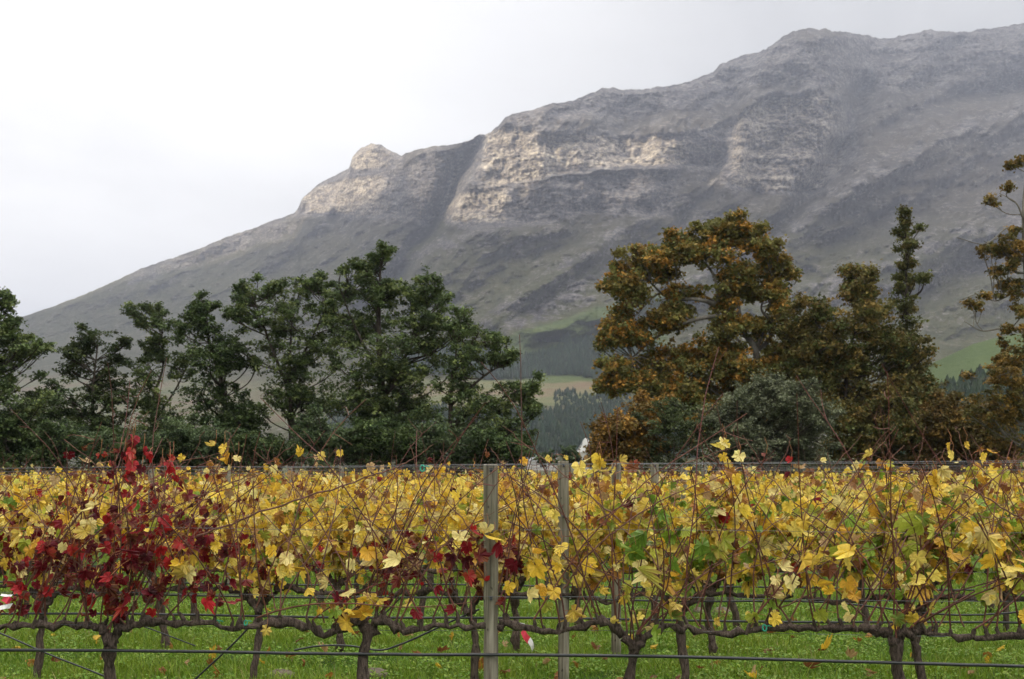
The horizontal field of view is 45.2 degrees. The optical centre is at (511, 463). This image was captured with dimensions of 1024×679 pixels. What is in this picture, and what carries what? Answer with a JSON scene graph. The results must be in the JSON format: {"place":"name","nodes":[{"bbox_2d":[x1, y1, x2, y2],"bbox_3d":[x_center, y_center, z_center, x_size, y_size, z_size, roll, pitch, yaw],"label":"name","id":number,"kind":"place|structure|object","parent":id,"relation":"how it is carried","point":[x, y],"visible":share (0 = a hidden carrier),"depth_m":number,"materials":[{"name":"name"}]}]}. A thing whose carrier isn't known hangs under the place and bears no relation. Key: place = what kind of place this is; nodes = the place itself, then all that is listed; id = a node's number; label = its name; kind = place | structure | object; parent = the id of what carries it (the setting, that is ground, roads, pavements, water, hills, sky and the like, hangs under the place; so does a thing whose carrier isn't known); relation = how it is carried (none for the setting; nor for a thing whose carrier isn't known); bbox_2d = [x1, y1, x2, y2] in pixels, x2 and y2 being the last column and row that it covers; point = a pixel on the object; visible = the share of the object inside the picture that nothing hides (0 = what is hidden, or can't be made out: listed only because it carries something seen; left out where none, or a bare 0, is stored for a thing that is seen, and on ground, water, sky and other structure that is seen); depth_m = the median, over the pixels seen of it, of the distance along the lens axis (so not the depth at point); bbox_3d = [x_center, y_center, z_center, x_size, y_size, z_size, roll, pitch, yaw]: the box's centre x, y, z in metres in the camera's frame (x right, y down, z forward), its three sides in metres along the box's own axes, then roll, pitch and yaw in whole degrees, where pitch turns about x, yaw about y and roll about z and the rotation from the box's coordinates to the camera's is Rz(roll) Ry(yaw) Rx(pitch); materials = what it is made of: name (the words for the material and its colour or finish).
{"place":"outdoors","nodes":[
{"label":"outdoors","id":0,"kind":"place"},
{"bbox_2d":[0,581,1009,590],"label":"drip hose","id":1,"kind":"object","parent":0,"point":[569,586],"visible":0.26,"depth_m":12.79,"materials":[{"name":"plastic"}]},
{"bbox_2d":[0,23,1023,465],"bbox_3d":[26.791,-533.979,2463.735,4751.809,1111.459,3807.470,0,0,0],"label":"mountain","id":2,"kind":"structure","parent":0,"point":[826,151],"depth_m":2223.27,"materials":[{"name":"stone"}]},
{"bbox_2d":[324,399,701,456],"bbox_3d":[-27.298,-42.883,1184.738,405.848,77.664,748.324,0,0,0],"label":"valley wood","id":3,"kind":"object","parent":2,"relation":"on","point":[567,430],"visible":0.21,"depth_m":1009.12,"materials":[{"name":"green plant"}]},
{"bbox_2d":[374,333,696,378],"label":"pine plantation","id":4,"kind":"object","parent":2,"relation":"on","point":[576,357],"visible":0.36,"depth_m":1549.61,"materials":[{"name":"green plant"}]},
{"bbox_2d":[537,332,587,341],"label":"pine belt","id":5,"kind":"object","parent":2,"relation":"on","point":[562,338],"visible":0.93,"depth_m":1696.49,"materials":[{"name":"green plant"}]},
{"bbox_2d":[553,387,631,410],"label":"thicket","id":6,"kind":"object","parent":2,"relation":"on","point":[568,393],"visible":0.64,"depth_m":1227.79,"materials":[{"name":"green plant"}]},
{"bbox_2d":[0,465,1023,678],"bbox_3d":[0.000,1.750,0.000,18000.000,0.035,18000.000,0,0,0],"label":"ground","id":7,"kind":"structure","parent":0,"point":[427,612],"depth_m":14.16,"materials":[{"name":"plant"}]},
{"bbox_2d":[0,455,51,542],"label":"grapevine","id":8,"kind":"object","parent":7,"relation":"on","point":[3,510],"visible":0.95,"depth_m":7.92,"materials":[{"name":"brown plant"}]},
{"bbox_2d":[0,286,64,474],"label":"evergreen tree","id":9,"kind":"object","parent":7,"relation":"on","point":[21,348],"visible":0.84,"depth_m":49.40,"materials":[{"name":"green plant"}]},
{"bbox_2d":[0,414,84,479],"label":"shrub","id":10,"kind":"object","parent":7,"relation":"on","point":[16,443],"visible":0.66,"depth_m":48.44,"materials":[{"name":"green plant"}]},
{"bbox_2d":[0,468,94,516],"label":"grapevine","id":11,"kind":"object","parent":7,"relation":"on","point":[26,484],"visible":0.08,"depth_m":20.91,"materials":[{"name":"yellow plant"}]},
{"bbox_2d":[0,459,104,620],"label":"grapevine","id":12,"kind":"object","parent":7,"relation":"on","point":[15,490],"visible":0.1,"depth_m":13.20,"materials":[{"name":"plant"}]},
{"bbox_2d":[0,459,116,588],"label":"grapevine","id":13,"kind":"object","parent":7,"relation":"on","point":[84,471],"visible":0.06,"depth_m":17.13,"materials":[{"name":"yellow plant"}]},
{"bbox_2d":[0,456,126,576],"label":"grapevine","id":14,"kind":"object","parent":7,"relation":"on","point":[21,514],"visible":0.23,"depth_m":11.47,"materials":[{"name":"yellow plant"}]},
{"bbox_2d":[4,445,136,603],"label":"grapevine","id":15,"kind":"object","parent":7,"relation":"on","point":[86,496],"visible":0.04,"depth_m":15.15,"materials":[{"name":"plant"}]},
{"bbox_2d":[21,418,126,479],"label":"shrub","id":16,"kind":"object","parent":7,"relation":"on","point":[84,440],"visible":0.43,"depth_m":48.89,"materials":[{"name":"green plant"}]},
{"bbox_2d":[35,322,154,468],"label":"evergreen tree","id":17,"kind":"object","parent":7,"relation":"on","point":[74,352],"visible":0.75,"depth_m":57.32,"materials":[{"name":"green plant"}]},
{"bbox_2d":[0,442,190,678],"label":"grapevine","id":18,"kind":"object","parent":7,"relation":"on","point":[24,540],"visible":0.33,"depth_m":9.77,"materials":[{"name":"yellow plant"}]},
{"bbox_2d":[93,416,177,477],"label":"shrub","id":19,"kind":"object","parent":7,"relation":"on","point":[118,431],"visible":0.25,"depth_m":49.76,"materials":[{"name":"green plant"}]},
{"bbox_2d":[113,300,209,470],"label":"evergreen tree","id":20,"kind":"object","parent":7,"relation":"on","point":[158,341],"visible":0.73,"depth_m":59.08,"materials":[{"name":"green plant"}]},
{"bbox_2d":[51,452,305,649],"bbox_3d":[-3.077,0.851,11.529,2.407,1.914,1.192,0,0,5],"label":"grapevine","id":21,"kind":"object","parent":7,"relation":"on","point":[163,628],"visible":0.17,"depth_m":11.36,"materials":[{"name":"yellow plant"}]},
{"bbox_2d":[113,457,266,605],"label":"grapevine","id":22,"kind":"object","parent":7,"relation":"on","point":[262,475],"visible":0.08,"depth_m":15.00,"materials":[{"name":"plant"}]},
{"bbox_2d":[138,411,245,480],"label":"shrub","id":23,"kind":"object","parent":7,"relation":"on","point":[184,438],"visible":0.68,"depth_m":48.83,"materials":[{"name":"green plant"}]},
{"bbox_2d":[122,468,266,620],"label":"grapevine","id":24,"kind":"object","parent":7,"relation":"on","point":[193,609],"visible":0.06,"depth_m":13.13,"materials":[{"name":"plant"}]},
{"bbox_2d":[0,358,433,678],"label":"grapevine","id":25,"kind":"object","parent":7,"relation":"on","point":[135,562],"visible":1,"depth_m":7.75,"materials":[{"name":"red plant"}]},
{"bbox_2d":[0,594,12,609],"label":"warning tape","id":26,"kind":"object","parent":25,"relation":"attached to","point":[6,599],"visible":1,"depth_m":7.68,"materials":[{"name":"white plastic"}]},
{"bbox_2d":[0,632,103,676],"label":"loose hose","id":27,"kind":"object","parent":25,"relation":"hanging from","point":[52,655],"visible":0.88,"depth_m":8.39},
{"bbox_2d":[195,630,246,678],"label":"loose hose","id":28,"kind":"object","parent":25,"relation":"hanging from","point":[218,657],"visible":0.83,"depth_m":8.10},
{"bbox_2d":[168,289,273,463],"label":"evergreen tree","id":29,"kind":"object","parent":7,"relation":"on","point":[230,414],"visible":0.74,"depth_m":56.08,"materials":[{"name":"green plant"}]},
{"bbox_2d":[218,427,295,484],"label":"shrub","id":30,"kind":"object","parent":7,"relation":"on","point":[251,442],"visible":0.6,"depth_m":48.17,"materials":[{"name":"green plant"}]},
{"bbox_2d":[97,418,435,678],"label":"grapevine","id":31,"kind":"object","parent":7,"relation":"on","point":[262,521],"visible":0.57,"depth_m":9.63,"materials":[{"name":"yellow plant"}]},
{"bbox_2d":[218,269,361,479],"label":"evergreen tree","id":32,"kind":"object","parent":7,"relation":"on","point":[302,397],"visible":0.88,"depth_m":55.30,"materials":[{"name":"green plant"}]},
{"bbox_2d":[235,470,369,607],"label":"grapevine","id":33,"kind":"object","parent":7,"relation":"on","point":[244,488],"visible":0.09,"depth_m":14.94,"materials":[{"name":"plant"}]},
{"bbox_2d":[203,452,433,651],"bbox_3d":[-1.720,0.855,11.331,2.088,1.911,0.898,0,0,-3],"label":"grapevine","id":34,"kind":"object","parent":7,"relation":"on","point":[339,534],"visible":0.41,"depth_m":11.20,"materials":[{"name":"yellow plant"}]},
{"bbox_2d":[282,401,378,482],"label":"shrub","id":35,"kind":"object","parent":7,"relation":"on","point":[313,427],"visible":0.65,"depth_m":48.31,"materials":[{"name":"green plant"}]},
{"bbox_2d":[300,460,434,626],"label":"grapevine","id":36,"kind":"object","parent":7,"relation":"on","point":[358,476],"visible":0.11,"depth_m":12.96,"materials":[{"name":"plant"}]},
{"bbox_2d":[282,239,471,469],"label":"evergreen tree","id":37,"kind":"object","parent":7,"relation":"on","point":[396,375],"visible":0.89,"depth_m":53.17,"materials":[{"name":"green plant"}]},
{"bbox_2d":[338,409,444,481],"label":"shrub","id":38,"kind":"object","parent":7,"relation":"on","point":[376,434],"visible":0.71,"depth_m":48.66,"materials":[{"name":"green plant"}]},
{"bbox_2d":[199,398,587,678],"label":"grapevine","id":39,"kind":"object","parent":7,"relation":"on","point":[346,619],"visible":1,"depth_m":7.63,"materials":[{"name":"yellow plant"}]},
{"bbox_2d":[353,434,482,626],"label":"grapevine","id":40,"kind":"object","parent":7,"relation":"on","point":[422,602],"visible":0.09,"depth_m":12.95,"materials":[{"name":"plant"}]},
{"bbox_2d":[375,467,482,501],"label":"grapevine","id":41,"kind":"object","parent":7,"relation":"on","point":[404,492],"visible":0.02,"depth_m":20.41,"materials":[{"name":"yellow plant"}]},
{"bbox_2d":[382,412,490,487],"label":"shrub","id":42,"kind":"object","parent":7,"relation":"on","point":[439,436],"visible":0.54,"depth_m":48.78,"materials":[{"name":"green plant"}]},
{"bbox_2d":[381,470,499,586],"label":"grapevine","id":43,"kind":"object","parent":7,"relation":"on","point":[431,579],"visible":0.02,"depth_m":16.66,"materials":[{"name":"yellow plant"}]},
{"bbox_2d":[312,441,601,678],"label":"grapevine","id":44,"kind":"object","parent":7,"relation":"on","point":[451,520],"visible":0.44,"depth_m":9.51,"materials":[{"name":"yellow plant"}]},
{"bbox_2d":[364,429,549,603],"bbox_3d":[-0.701,0.701,14.888,2.272,2.213,0.952,0,0,-5],"label":"grapevine","id":45,"kind":"object","parent":7,"relation":"on","point":[368,480],"visible":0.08,"depth_m":14.74,"materials":[{"name":"plant"}]},
{"bbox_2d":[405,470,514,557],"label":"grapevine","id":46,"kind":"object","parent":7,"relation":"on","point":[407,490],"visible":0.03,"depth_m":18.52,"materials":[{"name":"yellow plant"}]},
{"bbox_2d":[426,303,549,472],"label":"evergreen tree","id":47,"kind":"object","parent":7,"relation":"on","point":[492,341],"visible":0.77,"depth_m":51.19,"materials":[{"name":"green plant"}]},
{"bbox_2d":[483,464,497,678],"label":"trellis post","id":48,"kind":"object","parent":7,"relation":"on","point":[491,618],"visible":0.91,"depth_m":7.57,"materials":[{"name":"wood"}]},
{"bbox_2d":[0,527,903,532],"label":"trellis wire","id":49,"kind":"object","parent":48,"relation":"attached to","point":[459,530],"visible":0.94,"depth_m":7.59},
{"bbox_2d":[64,624,893,635],"bbox_3d":[0.000,1.035,7.600,9.631,0.018,0.003,0,0,5],"label":"trellis wire","id":50,"kind":"object","parent":48,"relation":"attached to","point":[503,630],"visible":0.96,"depth_m":7.62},
{"bbox_2d":[0,649,1023,667],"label":"drip hose","id":51,"kind":"object","parent":48,"relation":"attached to","point":[537,655],"visible":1,"depth_m":7.53,"materials":[{"name":"rubber"}]},
{"bbox_2d":[1,462,1023,468],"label":"trellis wire","id":52,"kind":"object","parent":48,"relation":"attached to","point":[543,464],"visible":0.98,"depth_m":7.53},
{"bbox_2d":[26,470,1008,474],"bbox_3d":[0.000,0.058,7.650,9.631,0.073,0.002,0,0,5],"label":"trellis wire","id":53,"kind":"object","parent":48,"relation":"attached to","point":[564,471],"visible":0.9,"depth_m":7.59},
{"bbox_2d":[138,592,1023,601],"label":"trellis wire","id":54,"kind":"object","parent":48,"relation":"attached to","point":[594,596],"visible":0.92,"depth_m":7.51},
{"bbox_2d":[452,425,537,479],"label":"shrub","id":55,"kind":"object","parent":7,"relation":"on","point":[484,437],"visible":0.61,"depth_m":48.10,"materials":[{"name":"green plant"}]},
{"bbox_2d":[421,438,665,652],"bbox_3d":[0.345,0.778,11.041,2.323,2.062,0.673,0,0,13],"label":"grapevine","id":56,"kind":"object","parent":7,"relation":"on","point":[515,635],"visible":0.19,"depth_m":11.10,"materials":[{"name":"yellow plant"}]},
{"bbox_2d":[532,449,558,474],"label":"farm tree","id":57,"kind":"object","parent":7,"relation":"on","point":[543,454],"visible":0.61,"depth_m":159.97,"materials":[{"name":"green plant"}]},
{"bbox_2d":[558,461,568,678],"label":"trellis post","id":58,"kind":"object","parent":7,"relation":"on","point":[563,638],"visible":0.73,"depth_m":9.48,"materials":[{"name":"wood"}]},
{"bbox_2d":[27,566,972,572],"bbox_3d":[0.000,0.820,9.448,11.537,0.018,0.002,0,0,5],"label":"trellis wire","id":59,"kind":"object","parent":58,"relation":"attached to","point":[561,569],"visible":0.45,"depth_m":9.48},
{"bbox_2d":[13,464,990,471],"bbox_3d":[0.000,0.045,9.550,11.537,0.071,0.002,0,0,5],"label":"trellis wire","id":60,"kind":"object","parent":58,"relation":"attached to","point":[434,469],"visible":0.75,"depth_m":9.58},
{"bbox_2d":[0,612,1022,623],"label":"drip hose","id":61,"kind":"object","parent":58,"relation":"attached to","point":[585,618],"visible":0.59,"depth_m":9.43,"materials":[{"name":"plastic"}]},
{"bbox_2d":[294,609,479,650],"bbox_3d":[-0.986,1.314,9.700,1.466,0.338,0.015,0,0,0],"label":"loose hose","id":62,"kind":"object","parent":61,"relation":"hanging from","point":[414,638],"visible":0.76,"depth_m":9.69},
{"bbox_2d":[63,514,991,517],"bbox_3d":[0.000,0.411,9.448,11.537,0.016,0.002,0,0,5],"label":"trellis wire","id":63,"kind":"object","parent":58,"relation":"attached to","point":[435,516],"visible":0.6,"depth_m":9.51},
{"bbox_2d":[64,460,1023,467],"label":"trellis wire","id":64,"kind":"object","parent":58,"relation":"attached to","point":[641,463],"visible":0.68,"depth_m":9.29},
{"bbox_2d":[164,593,1008,600],"bbox_3d":[0.000,1.036,9.500,11.537,0.018,0.003,0,0,5],"label":"trellis wire","id":65,"kind":"object","parent":58,"relation":"attached to","point":[527,596],"visible":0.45,"depth_m":9.50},
{"bbox_2d":[559,445,581,470],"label":"farm tree","id":66,"kind":"object","parent":7,"relation":"on","point":[569,450],"visible":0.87,"depth_m":149.80,"materials":[{"name":"green plant"}]},
{"bbox_2d":[512,459,649,608],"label":"grapevine","id":67,"kind":"object","parent":7,"relation":"on","point":[623,481],"visible":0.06,"depth_m":14.69,"materials":[{"name":"plant"}]},
{"bbox_2d":[514,464,648,624],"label":"grapevine","id":68,"kind":"object","parent":7,"relation":"on","point":[606,478],"visible":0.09,"depth_m":12.83,"materials":[{"name":"plant"}]},
{"bbox_2d":[577,438,591,471],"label":"farmhouse","id":69,"kind":"object","parent":7,"relation":"on","point":[582,444],"visible":0.38,"depth_m":209.82,"materials":[{"name":"white concrete"}]},
{"bbox_2d":[611,464,620,653],"bbox_3d":[0.943,0.923,11.124,0.091,1.854,0.091,0,0,-42],"label":"trellis post","id":70,"kind":"object","parent":7,"relation":"on","point":[615,644],"visible":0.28,"depth_m":11.09,"materials":[{"name":"wood"}]},
{"bbox_2d":[0,468,1011,474],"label":"trellis wire","id":71,"kind":"object","parent":70,"relation":"attached to","point":[468,470],"visible":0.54,"depth_m":11.23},
{"bbox_2d":[0,593,1018,615],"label":"drip hose","id":72,"kind":"object","parent":70,"relation":"attached to","point":[592,599],"visible":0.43,"depth_m":11.01,"materials":[{"name":"plastic"}]},
{"bbox_2d":[0,461,1023,468],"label":"trellis wire","id":73,"kind":"object","parent":70,"relation":"attached to","point":[715,463],"visible":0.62,"depth_m":10.91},
{"bbox_2d":[578,387,683,479],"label":"tree","id":74,"kind":"object","parent":7,"relation":"on","point":[631,433],"visible":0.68,"depth_m":54.72,"materials":[{"name":"brown plant"}]},
{"bbox_2d":[410,335,895,678],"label":"grapevine","id":75,"kind":"object","parent":7,"relation":"on","point":[640,542],"visible":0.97,"depth_m":7.51,"materials":[{"name":"yellow plant"}]},
{"bbox_2d":[651,463,658,618],"bbox_3d":[1.490,0.923,12.831,0.085,1.854,0.085,0,0,43],"label":"trellis post","id":76,"kind":"object","parent":7,"relation":"on","point":[655,478],"visible":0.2,"depth_m":12.80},
{"bbox_2d":[608,423,711,624],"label":"grapevine","id":77,"kind":"object","parent":7,"relation":"on","point":[699,478],"visible":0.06,"depth_m":12.77,"materials":[{"name":"plant"}]},
{"bbox_2d":[614,396,720,479],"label":"shrub","id":78,"kind":"object","parent":7,"relation":"on","point":[671,417],"visible":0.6,"depth_m":53.03,"materials":[{"name":"green plant"}]},
{"bbox_2d":[590,206,804,465],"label":"plane tree","id":79,"kind":"object","parent":7,"relation":"on","point":[626,285],"visible":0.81,"depth_m":61.02,"materials":[{"name":"brown plant"}]},
{"bbox_2d":[659,462,778,509],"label":"grapevine","id":80,"kind":"object","parent":7,"relation":"on","point":[688,477],"visible":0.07,"depth_m":18.21,"materials":[{"name":"yellow plant"}]},
{"bbox_2d":[621,471,821,606],"bbox_3d":[2.591,0.938,14.542,2.588,1.732,0.835,0,0,5],"label":"grapevine","id":81,"kind":"object","parent":7,"relation":"on","point":[691,496],"visible":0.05,"depth_m":14.61,"materials":[{"name":"plant"}]},
{"bbox_2d":[599,450,873,655],"bbox_3d":[2.016,0.844,10.979,2.506,1.923,1.036,0,0,5],"label":"grapevine","id":82,"kind":"object","parent":7,"relation":"on","point":[712,646],"visible":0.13,"depth_m":10.88,"materials":[{"name":"yellow plant"}]},
{"bbox_2d":[570,402,906,678],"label":"grapevine","id":83,"kind":"object","parent":7,"relation":"on","point":[719,512],"visible":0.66,"depth_m":9.33,"materials":[{"name":"yellow plant"}]},
{"bbox_2d":[674,480,830,627],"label":"grapevine","id":84,"kind":"object","parent":7,"relation":"on","point":[733,605],"visible":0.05,"depth_m":12.71,"materials":[{"name":"plant"}]},
{"bbox_2d":[678,368,860,484],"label":"shrub","id":85,"kind":"object","parent":7,"relation":"on","point":[752,400],"visible":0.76,"depth_m":51.96,"materials":[{"name":"green plant"}]},
{"bbox_2d":[740,450,850,593],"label":"grapevine","id":86,"kind":"object","parent":7,"relation":"on","point":[807,477],"visible":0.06,"depth_m":16.38,"materials":[{"name":"yellow plant"}]},
{"bbox_2d":[759,465,838,493],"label":"grapevine","id":87,"kind":"object","parent":7,"relation":"on","point":[804,479],"visible":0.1,"depth_m":25.37,"materials":[{"name":"yellow plant"}]},
{"bbox_2d":[761,259,951,481],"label":"autumn tree","id":88,"kind":"object","parent":7,"relation":"on","point":[816,351],"visible":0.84,"depth_m":58.88,"materials":[{"name":"brown plant"}]},
{"bbox_2d":[775,456,942,607],"bbox_3d":[4.052,0.853,14.434,2.172,1.919,0.700,0,0,5],"label":"grapevine","id":89,"kind":"object","parent":7,"relation":"on","point":[808,472],"visible":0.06,"depth_m":14.42,"materials":[{"name":"plant"}]},
{"bbox_2d":[696,365,1023,678],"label":"grapevine","id":90,"kind":"object","parent":7,"relation":"on","point":[913,520],"visible":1,"depth_m":7.38,"materials":[{"name":"yellow plant"}]},
{"bbox_2d":[776,451,947,632],"bbox_3d":[3.454,0.829,12.558,1.750,1.949,0.845,0,0,-3],"label":"grapevine","id":91,"kind":"object","parent":7,"relation":"on","point":[864,497],"visible":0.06,"depth_m":12.57,"materials":[{"name":"plant"}]},
{"bbox_2d":[744,401,1023,678],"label":"grapevine","id":92,"kind":"object","parent":7,"relation":"on","point":[881,504],"visible":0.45,"depth_m":9.19,"materials":[{"name":"yellow plant"}]},
{"bbox_2d":[774,455,1023,657],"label":"grapevine","id":93,"kind":"object","parent":7,"relation":"on","point":[945,488],"visible":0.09,"depth_m":10.81,"materials":[{"name":"yellow plant"}]},
{"bbox_2d":[874,204,949,483],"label":"autumn tree","id":94,"kind":"object","parent":7,"relation":"on","point":[907,307],"visible":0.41,"depth_m":60.51,"materials":[{"name":"green plant"}]},
{"bbox_2d":[892,427,1023,632],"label":"grapevine","id":95,"kind":"object","parent":7,"relation":"on","point":[946,510],"visible":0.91,"depth_m":7.35,"materials":[{"name":"yellow plant"}]},
{"bbox_2d":[897,385,1023,480],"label":"autumn tree","id":96,"kind":"object","parent":7,"relation":"on","point":[940,428],"visible":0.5,"depth_m":56.97,"materials":[{"name":"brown plant"}]},
{"bbox_2d":[950,154,1023,468],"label":"autumn tree","id":97,"kind":"object","parent":7,"relation":"on","point":[998,373],"visible":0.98,"depth_m":51.80,"materials":[{"name":"brown plant"}]},
{"bbox_2d":[951,466,1023,612],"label":"grapevine","id":98,"kind":"object","parent":7,"relation":"on","point":[992,605],"visible":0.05,"depth_m":14.29,"materials":[{"name":"plant"}]},
{"bbox_2d":[958,468,1023,631],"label":"grapevine","id":99,"kind":"object","parent":7,"relation":"on","point":[991,492],"visible":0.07,"depth_m":12.43,"materials":[{"name":"plant"}]},
{"bbox_2d":[968,451,1023,558],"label":"grapevine","id":100,"kind":"object","parent":7,"relation":"on","point":[1020,503],"visible":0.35,"depth_m":10.86,"materials":[{"name":"yellow plant"}]},
{"bbox_2d":[970,435,1023,600],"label":"grapevine","id":101,"kind":"object","parent":7,"relation":"on","point":[1020,584],"visible":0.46,"depth_m":9.28,"materials":[{"name":"yellow plant"}]},
{"bbox_2d":[0,0,1023,320],"label":"sky","id":102,"kind":"structure","parent":0,"point":[135,135],"materials":[{"name":"white"}]},
{"bbox_2d":[864,334,1023,467],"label":"hill","id":103,"kind":"structure","parent":0,"point":[972,356],"depth_m":622.40,"materials":[{"name":"plant"}]},
{"bbox_2d":[892,360,1023,454],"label":"hillside wood","id":104,"kind":"object","parent":103,"relation":"on","point":[973,385],"visible":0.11,"depth_m":486.79,"materials":[{"name":"green plant"}]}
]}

